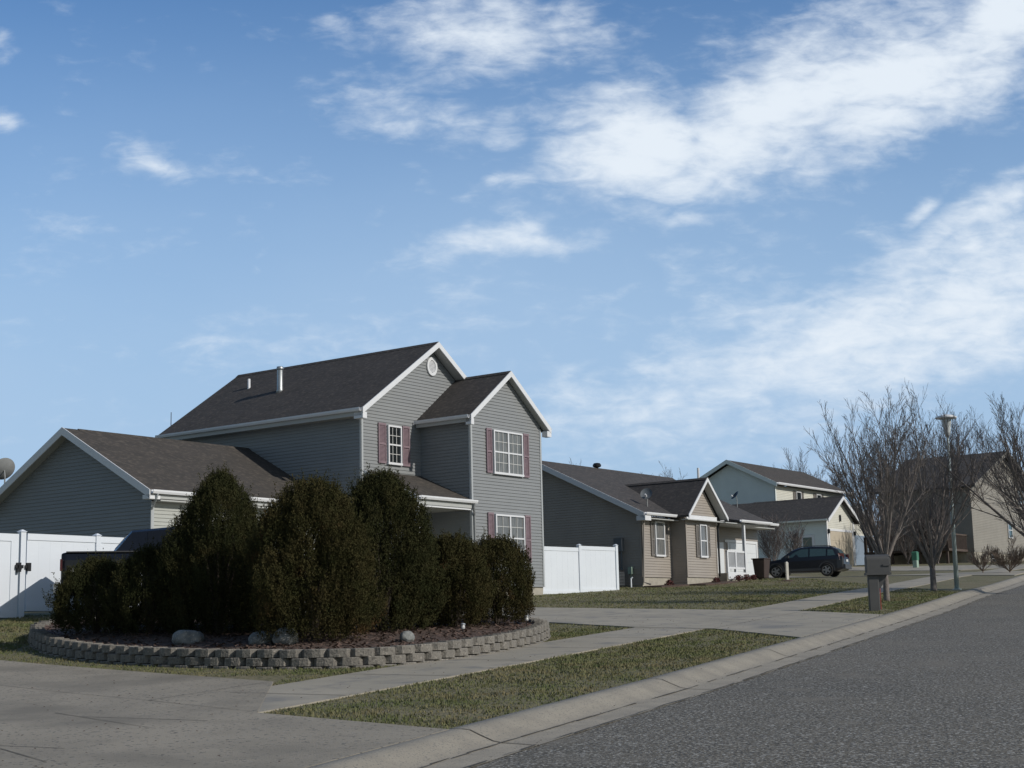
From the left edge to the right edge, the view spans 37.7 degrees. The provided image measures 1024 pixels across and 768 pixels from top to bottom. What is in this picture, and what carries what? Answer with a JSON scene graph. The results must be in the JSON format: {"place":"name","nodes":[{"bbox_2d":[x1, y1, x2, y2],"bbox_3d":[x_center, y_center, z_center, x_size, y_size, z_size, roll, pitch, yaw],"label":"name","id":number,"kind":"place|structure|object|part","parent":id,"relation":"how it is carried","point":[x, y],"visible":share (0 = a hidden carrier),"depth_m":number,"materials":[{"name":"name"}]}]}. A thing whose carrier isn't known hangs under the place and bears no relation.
{"place":"outdoors","nodes":[
{"label":"outdoors","id":0,"kind":"place"},
{"bbox_2d":[0,660,448,767],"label":"side driveway","id":1,"kind":"structure","parent":0,"point":[252,737],"depth_m":13.79,"materials":[{"name":"grey concrete"}]},
{"bbox_2d":[85,607,882,637],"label":"driveway","id":2,"kind":"structure","parent":0,"point":[796,624],"depth_m":31.29,"materials":[{"name":"concrete"}]},
{"bbox_2d":[53,527,187,612],"bbox_3d":[-6.906,4.074,32.265,5.560,1.910,2.035,1,-10,-14],"label":"pickup truck","id":3,"kind":"object","parent":2,"relation":"on","point":[124,546],"visible":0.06,"depth_m":31.16,"materials":[{"name":"black metal"}]},
{"bbox_3d":[-7.163,3.303,31.447,0.930,0.420,0.137,1,-10,-14],"label":"window","id":4,"kind":"part","parent":3,"relation":"part of","materials":[{"name":"black glass"}]},
{"bbox_2d":[0,561,1023,728],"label":"lawn","id":5,"kind":"structure","parent":0,"point":[970,582],"depth_m":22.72,"materials":[{"name":"green plant"}]},
{"bbox_2d":[0,533,23,617],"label":"vinyl gate","id":6,"kind":"structure","parent":5,"relation":"on","point":[10,567],"depth_m":32.18,"materials":[{"name":"white plastic"}]},
{"bbox_2d":[17,530,141,617],"bbox_3d":[-9.434,4.439,34.002,0.225,2.120,4.130,-8,-11,35],"label":"vinyl fence","id":7,"kind":"object","parent":5,"relation":"on","point":[39,558],"visible":0.45,"depth_m":32.89,"materials":[{"name":"white plastic"}]},
{"bbox_2d":[0,342,551,594],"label":"two storey house","id":8,"kind":"structure","parent":5,"relation":"on","point":[444,434],"depth_m":50.34,"materials":[{"name":"grey plastic"}]},
{"bbox_2d":[0,458,14,482],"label":"satellite dish","id":9,"kind":"object","parent":8,"relation":"on","point":[7,467],"visible":1,"depth_m":47.52,"materials":[{"name":"grey metal"}]},
{"bbox_2d":[387,425,402,465],"bbox_3d":[-3.917,2.049,50.115,0.085,1.320,0.730,-8,-11,35],"label":"window","id":10,"kind":"structure","parent":8,"relation":"in","point":[394,433],"depth_m":50.11,"materials":[{"name":"white glass"}]},
{"bbox_2d":[492,430,523,476],"bbox_3d":[-0.127,2.393,51.616,0.085,1.510,1.720,-8,-11,35],"label":"window","id":11,"kind":"structure","parent":8,"relation":"in","point":[507,446],"depth_m":51.59,"materials":[{"name":"white glass"}]},
{"bbox_2d":[494,514,525,562],"bbox_3d":[-0.054,5.271,51.154,0.085,1.600,1.700,-8,-11,35],"label":"window","id":12,"kind":"structure","parent":8,"relation":"in","point":[503,523],"depth_m":51.32,"materials":[{"name":"white glass"}]},
{"bbox_2d":[27,616,550,669],"bbox_3d":[-4.096,4.271,25.121,9.563,0.982,9.272,-1,-9,0],"label":"planter bed","id":13,"kind":"object","parent":5,"relation":"on","point":[429,644],"visible":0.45,"depth_m":22.11,"materials":[{"name":"grey stone"}]},
{"bbox_2d":[40,548,147,632],"bbox_3d":[-6.972,3.527,25.322,1.848,1.539,1.855,-1,-9,0],"label":"evergreen shrub","id":14,"kind":"object","parent":13,"relation":"on","point":[92,570],"visible":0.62,"depth_m":24.94,"materials":[{"name":"green plant"}]},
{"bbox_2d":[97,538,195,635],"bbox_3d":[-5.943,3.350,24.534,1.723,1.712,1.737,-1,-9,0],"label":"evergreen shrub","id":15,"kind":"object","parent":13,"relation":"on","point":[129,573],"visible":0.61,"depth_m":24.20,"materials":[{"name":"green plant"}]},
{"bbox_2d":[154,539,209,626],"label":"evergreen shrub","id":16,"kind":"object","parent":13,"relation":"on","point":[172,591],"visible":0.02,"depth_m":25.85,"materials":[{"name":"green plant"}]},
{"bbox_2d":[172,630,204,644],"bbox_3d":[-4.880,3.832,22.599,0.492,0.258,0.391,4,-10,-28],"label":"boulder","id":17,"kind":"object","parent":13,"relation":"on","point":[186,636],"visible":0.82,"depth_m":22.44,"materials":[{"name":"grey stone"}]},
{"bbox_2d":[145,463,275,635],"bbox_3d":[-4.814,2.687,24.188,2.177,2.934,2.135,-1,-9,0],"label":"evergreen shrub","id":18,"kind":"object","parent":13,"relation":"on","point":[207,505],"visible":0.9,"depth_m":23.75,"materials":[{"name":"green plant"}]},
{"bbox_2d":[193,522,280,630],"bbox_3d":[-4.508,3.174,25.165,1.745,2.150,1.719,-1,-9,0],"label":"evergreen shrub","id":19,"kind":"object","parent":13,"relation":"on","point":[231,587],"visible":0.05,"depth_m":24.62,"materials":[{"name":"green plant"}]},
{"bbox_2d":[248,631,272,644],"bbox_3d":[-3.676,3.753,21.994,0.370,0.261,0.348,-3,-9,8],"label":"boulder","id":20,"kind":"object","parent":13,"relation":"on","point":[253,638],"visible":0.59,"depth_m":21.87,"materials":[{"name":"grey stone"}]},
{"bbox_2d":[228,512,309,627],"bbox_3d":[-4.069,3.193,25.537,1.832,2.182,1.820,-1,-9,0],"label":"evergreen shrub","id":21,"kind":"object","parent":13,"relation":"on","point":[283,572],"visible":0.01,"depth_m":25.01,"materials":[{"name":"green plant"}]},
{"bbox_2d":[272,627,298,644],"bbox_3d":[-3.303,3.707,21.841,0.392,0.339,0.412,3,-10,-24],"label":"boulder","id":22,"kind":"object","parent":13,"relation":"on","point":[283,638],"visible":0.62,"depth_m":21.69,"materials":[{"name":"grey stone"}]},
{"bbox_2d":[242,468,388,642],"bbox_3d":[-2.916,2.603,22.469,2.187,2.683,2.175,-1,-9,0],"label":"evergreen shrub","id":23,"kind":"object","parent":13,"relation":"on","point":[304,520],"visible":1,"depth_m":21.89,"materials":[{"name":"green plant"}]},
{"bbox_2d":[313,520,393,628],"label":"evergreen shrub","id":24,"kind":"object","parent":13,"relation":"on","point":[370,571],"visible":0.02,"depth_m":24.62,"materials":[{"name":"green plant"}]},
{"bbox_2d":[329,461,452,631],"bbox_3d":[-2.035,2.677,24.339,2.148,2.886,2.124,-1,-9,0],"label":"evergreen shrub","id":25,"kind":"object","parent":13,"relation":"on","point":[397,504],"visible":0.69,"depth_m":23.97,"materials":[{"name":"green plant"}]},
{"bbox_2d":[399,631,414,641],"bbox_3d":[-1.535,3.727,22.039,0.224,0.202,0.211,1,-10,-15],"label":"boulder","id":26,"kind":"object","parent":13,"relation":"on","point":[407,636],"visible":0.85,"depth_m":21.98,"materials":[{"name":"white stone"}]},
{"bbox_2d":[389,531,463,627],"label":"evergreen shrub","id":27,"kind":"object","parent":13,"relation":"on","point":[430,596],"visible":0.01,"depth_m":24.99,"materials":[{"name":"green plant"}]},
{"bbox_2d":[411,526,499,627],"bbox_3d":[-1.053,3.293,25.229,1.710,1.813,1.655,-1,-9,0],"label":"evergreen shrub","id":28,"kind":"object","parent":13,"relation":"on","point":[466,556],"visible":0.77,"depth_m":24.80,"materials":[{"name":"green plant"}]},
{"bbox_2d":[460,526,536,623],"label":"evergreen shrub","id":29,"kind":"object","parent":13,"relation":"on","point":[503,552],"visible":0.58,"depth_m":25.92,"materials":[{"name":"green plant"}]},
{"bbox_2d":[543,544,618,593],"bbox_3d":[2.334,6.897,54.807,0.170,2.210,4.967,-10,-12,41],"label":"vinyl fence","id":30,"kind":"object","parent":5,"relation":"on","point":[579,568],"visible":0.84,"depth_m":54.98,"materials":[{"name":"white plastic"}]},
{"bbox_2d":[619,570,624,586],"bbox_3d":[4.061,7.921,61.228,0.790,0.710,0.780,-8,-11,35],"label":"air conditioner","id":31,"kind":"object","parent":5,"relation":"on","point":[621,578],"visible":0.14,"depth_m":61.13,"materials":[{"name":"metal"}]},
{"bbox_2d":[542,461,778,586],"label":"ranch house","id":32,"kind":"structure","parent":5,"relation":"on","point":[700,532],"depth_m":64.00,"materials":[{"name":"beige plastic"}]},
{"bbox_2d":[640,488,651,506],"bbox_3d":[5.653,4.834,63.088,0.436,0.923,0.382,2,-10,-22],"label":"satellite dish","id":33,"kind":"object","parent":32,"relation":"attached to","point":[646,493],"visible":0.98,"depth_m":63.17,"materials":[{"name":"grey metal"}]},
{"bbox_2d":[654,521,665,556],"bbox_3d":[6.195,6.493,62.814,0.085,1.460,0.800,-8,-11,35],"label":"window","id":34,"kind":"structure","parent":32,"relation":"in","point":[659,527],"depth_m":62.82,"materials":[{"name":"white glass"}]},
{"bbox_2d":[699,524,708,557],"bbox_3d":[8.216,6.736,64.340,0.085,1.420,0.640,-8,-11,35],"label":"window","id":35,"kind":"structure","parent":32,"relation":"in","point":[703,539],"depth_m":64.36,"materials":[{"name":"white glass"}]},
{"bbox_2d":[717,542,724,572],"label":"front door","id":36,"kind":"structure","parent":32,"relation":"in","point":[722,564],"depth_m":67.95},
{"bbox_2d":[729,543,755,574],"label":"garage door","id":37,"kind":"structure","parent":32,"relation":"in","point":[750,548],"depth_m":70.00,"materials":[{"name":"white metal"}]},
{"bbox_2d":[643,584,688,587],"bbox_3d":[6.508,8.357,62.048,1.100,0.219,2.300,-8,-11,35],"label":"mulch bed","id":38,"kind":"object","parent":5,"relation":"on","point":[675,585],"visible":0.73,"depth_m":61.79,"materials":[{"name":"brown soil"}]},
{"bbox_2d":[664,579,674,584],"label":"garden plant","id":39,"kind":"object","parent":38,"relation":"on","point":[669,582],"visible":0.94,"depth_m":62.12,"materials":[{"name":"red plant"}]},
{"bbox_2d":[657,463,686,517],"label":"bare tree","id":40,"kind":"object","parent":5,"relation":"on","point":[669,475],"visible":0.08,"depth_m":130.38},
{"bbox_2d":[689,581,738,585],"bbox_3d":[8.685,8.479,63.771,1.110,0.289,2.950,-8,-11,35],"label":"mulch bed","id":41,"kind":"object","parent":5,"relation":"on","point":[713,583],"visible":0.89,"depth_m":63.28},
{"bbox_2d":[711,577,719,581],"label":"garden plant","id":42,"kind":"object","parent":41,"relation":"on","point":[716,579],"visible":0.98,"depth_m":64.04,"materials":[{"name":"red plant"}]},
{"bbox_2d":[733,575,744,580],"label":"garden plant","id":43,"kind":"object","parent":5,"relation":"on","point":[739,578],"visible":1,"depth_m":64.97,"materials":[{"name":"red plant"}]},
{"bbox_2d":[742,574,751,580],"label":"garden plant","id":44,"kind":"object","parent":5,"relation":"on","point":[747,576],"visible":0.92,"depth_m":65.54,"materials":[{"name":"red plant"}]},
{"bbox_2d":[751,558,770,579],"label":"trash bin","id":45,"kind":"object","parent":5,"relation":"on","point":[761,566],"visible":0.83,"depth_m":66.91,"materials":[{"name":"plastic"}]},
{"bbox_2d":[757,509,790,560],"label":"bare bush","id":46,"kind":"object","parent":5,"relation":"on","point":[765,535],"visible":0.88,"depth_m":83.47,"materials":[{"name":"brown plant"}]},
{"bbox_2d":[697,460,860,565],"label":"cream house","id":47,"kind":"structure","parent":5,"relation":"on","point":[826,517],"depth_m":99.17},
{"bbox_2d":[731,491,737,506],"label":"satellite dish","id":48,"kind":"object","parent":47,"relation":"attached to","point":[734,495],"visible":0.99,"depth_m":96.56,"materials":[{"name":"metal"}]},
{"bbox_2d":[796,491,801,498],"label":"window","id":49,"kind":"structure","parent":47,"relation":"in","point":[798,494],"depth_m":103.66,"materials":[{"name":"white glass"}]},
{"bbox_2d":[801,535,814,547],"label":"window","id":50,"kind":"structure","parent":47,"relation":"in","point":[809,539],"depth_m":94.56,"materials":[{"name":"grey glass"}]},
{"bbox_2d":[830,531,853,565],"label":"garage door","id":51,"kind":"structure","parent":47,"relation":"in","point":[841,540],"depth_m":95.77,"materials":[{"name":"beige metal"}]},
{"bbox_2d":[782,562,793,580],"bbox_3d":[11.771,8.067,64.195,0.720,0.920,0.702,2,-10,-17],"label":"boundary stake","id":52,"kind":"object","parent":5,"relation":"on","point":[787,571],"visible":0.88,"depth_m":64.15,"materials":[{"name":"white plastic"}]},
{"bbox_2d":[774,512,807,554],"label":"bare bush","id":53,"kind":"object","parent":5,"relation":"on","point":[794,546],"visible":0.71,"depth_m":85.61,"materials":[{"name":"brown plant"}]},
{"bbox_2d":[772,448,822,486],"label":"bare tree","id":54,"kind":"object","parent":5,"relation":"on","point":[800,460],"visible":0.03,"depth_m":129.44,"materials":[{"name":"plant"}]},
{"bbox_2d":[806,468,852,502],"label":"bare tree","id":55,"kind":"object","parent":5,"relation":"on","point":[835,484],"visible":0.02,"depth_m":121.68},
{"bbox_2d":[816,423,890,551],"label":"bare tree","id":56,"kind":"object","parent":5,"relation":"on","point":[851,486],"visible":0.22,"depth_m":116.04,"materials":[{"name":"brown plant"}]},
{"bbox_2d":[831,480,879,541],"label":"bare bush","id":57,"kind":"object","parent":5,"relation":"on","point":[863,509],"visible":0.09,"depth_m":117.64,"materials":[{"name":"brown plant"}]},
{"bbox_2d":[852,508,874,564],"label":"white house","id":58,"kind":"structure","parent":5,"relation":"on","point":[859,548],"depth_m":120.43,"materials":[{"name":"beige"}]},
{"bbox_2d":[855,535,868,564],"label":"garage door","id":59,"kind":"structure","parent":58,"relation":"in","point":[859,546],"depth_m":120.33,"materials":[{"name":"white"}]},
{"bbox_2d":[803,383,948,600],"bbox_3d":[9.678,2.844,39.412,3.841,5.852,3.363,-1,-9,0],"label":"bare tree","id":60,"kind":"object","parent":5,"relation":"on","point":[885,518],"visible":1,"depth_m":39.47,"materials":[{"name":"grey plant"}]},
{"bbox_2d":[864,554,891,610],"bbox_3d":[8.281,4.534,33.861,0.580,1.360,0.325,-2,-9,4],"label":"mailbox","id":61,"kind":"object","parent":5,"relation":"on","point":[877,570],"visible":0.88,"depth_m":33.79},
{"bbox_2d":[847,428,919,507],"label":"bare tree","id":62,"kind":"object","parent":5,"relation":"on","point":[904,458],"visible":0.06,"depth_m":121.87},
{"bbox_2d":[863,503,910,548],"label":"bare bush","id":63,"kind":"object","parent":5,"relation":"on","point":[876,516],"visible":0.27,"depth_m":95.08,"materials":[{"name":"brown plant"}]},
{"bbox_2d":[877,481,930,564],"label":"bare bush","id":64,"kind":"object","parent":5,"relation":"on","point":[910,549],"visible":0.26,"depth_m":96.27,"materials":[{"name":"brown plant"}]},
{"bbox_2d":[911,551,918,567],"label":"utility box","id":65,"kind":"object","parent":5,"relation":"on","point":[915,557],"visible":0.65,"depth_m":86.10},
{"bbox_2d":[844,382,1000,590],"bbox_3d":[12.756,3.289,46.539,4.798,6.422,4.919,-1,-9,0],"label":"bare tree","id":66,"kind":"object","parent":5,"relation":"on","point":[932,556],"visible":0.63,"depth_m":45.97,"materials":[{"name":"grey plant"}]},
{"bbox_2d":[900,495,957,563],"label":"bare bush","id":67,"kind":"object","parent":5,"relation":"on","point":[935,527],"visible":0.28,"depth_m":94.92,"materials":[{"name":"brown plant"}]},
{"bbox_2d":[863,451,1023,564],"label":"beige house","id":68,"kind":"structure","parent":5,"relation":"on","point":[976,530],"depth_m":101.81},
{"bbox_2d":[916,518,943,548],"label":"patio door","id":69,"kind":"structure","parent":68,"relation":"in","point":[935,518],"depth_m":101.40,"materials":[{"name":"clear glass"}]},
{"bbox_2d":[1007,523,1012,538],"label":"window","id":70,"kind":"structure","parent":68,"relation":"in","point":[1010,532],"depth_m":105.61,"materials":[{"name":"white glass"}]},
{"bbox_2d":[887,405,1000,457],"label":"bare tree","id":71,"kind":"object","parent":5,"relation":"on","point":[960,434],"visible":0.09,"depth_m":134.35,"materials":[{"name":"brown plant"}]},
{"bbox_2d":[936,414,960,589],"bbox_3d":[13.852,3.737,47.203,0.660,5.611,0.660,-1,-9,0],"label":"street lamp","id":72,"kind":"object","parent":5,"relation":"on","point":[955,563],"visible":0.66,"depth_m":46.98,"materials":[{"name":"grey metal"}]},
{"bbox_2d":[904,393,992,457],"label":"bare tree","id":73,"kind":"object","parent":5,"relation":"on","point":[944,439],"visible":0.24,"depth_m":128.27,"materials":[{"name":"brown plant"}]},
{"bbox_2d":[878,394,1023,536],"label":"bare tree","id":74,"kind":"object","parent":5,"relation":"on","point":[1013,465],"visible":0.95,"depth_m":44.89,"materials":[{"name":"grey plant"}]},
{"bbox_2d":[966,546,997,571],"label":"bare shrub","id":75,"kind":"object","parent":5,"relation":"on","point":[983,563],"visible":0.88,"depth_m":70.16,"materials":[{"name":"brown plant"}]},
{"bbox_2d":[985,535,1023,571],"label":"bare shrub","id":76,"kind":"object","parent":5,"relation":"on","point":[1012,556],"visible":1,"depth_m":67.55,"materials":[{"name":"brown plant"}]},
{"bbox_2d":[0,0,1023,551],"label":"sky","id":77,"kind":"structure","parent":0,"point":[684,229],"materials":[{"name":"blue"}]},
{"bbox_2d":[257,567,1023,712],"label":"sidewalk","id":78,"kind":"structure","parent":0,"point":[311,691],"depth_m":20.79,"materials":[{"name":"concrete"}]},
{"bbox_2d":[0,570,991,747],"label":"sidewalk joints","id":79,"kind":"object","parent":78,"relation":"on","point":[323,694],"visible":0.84,"depth_m":16.85,"materials":[{"name":"grey concrete"}]},
{"bbox_2d":[471,585,1023,767],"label":"road","id":80,"kind":"structure","parent":0,"point":[945,690],"depth_m":14.38,"materials":[{"name":"grey asphalt"}]},
{"bbox_2d":[307,575,1023,767],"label":"curb","id":81,"kind":"structure","parent":80,"relation":"on","point":[449,744],"depth_m":15.71,"materials":[{"name":"grey concrete"}]},
{"bbox_2d":[1,585,1011,767],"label":"leaf litter","id":82,"kind":"object","parent":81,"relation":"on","point":[432,686],"visible":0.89,"depth_m":17.89,"materials":[{"name":"brown plant"}]},
{"bbox_2d":[419,581,1022,767],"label":"curb joints","id":83,"kind":"object","parent":81,"relation":"on","point":[663,695],"visible":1,"depth_m":15.54,"materials":[{"name":"grey concrete"}]},
{"bbox_2d":[763,571,1023,578],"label":"driveway","id":84,"kind":"structure","parent":0,"point":[1003,573],"depth_m":68.50,"materials":[{"name":"concrete"}]},
{"bbox_2d":[769,545,851,577],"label":"parked car","id":85,"kind":"object","parent":84,"relation":"on","point":[829,560],"visible":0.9,"depth_m":76.13,"materials":[{"name":"black metal"}]},
{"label":"window","id":86,"kind":"part","parent":85,"relation":"part of","materials":[{"name":"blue glass"}]},
{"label":"window","id":87,"kind":"part","parent":85,"relation":"part of","materials":[{"name":"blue glass"}]},
{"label":"window","id":88,"kind":"part","parent":85,"relation":"part of","materials":[{"name":"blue glass"}]},
{"bbox_2d":[847,564,1023,570],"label":"cross driveway","id":89,"kind":"structure","parent":0,"point":[937,568],"depth_m":84.15,"materials":[{"name":"concrete"}]}
]}

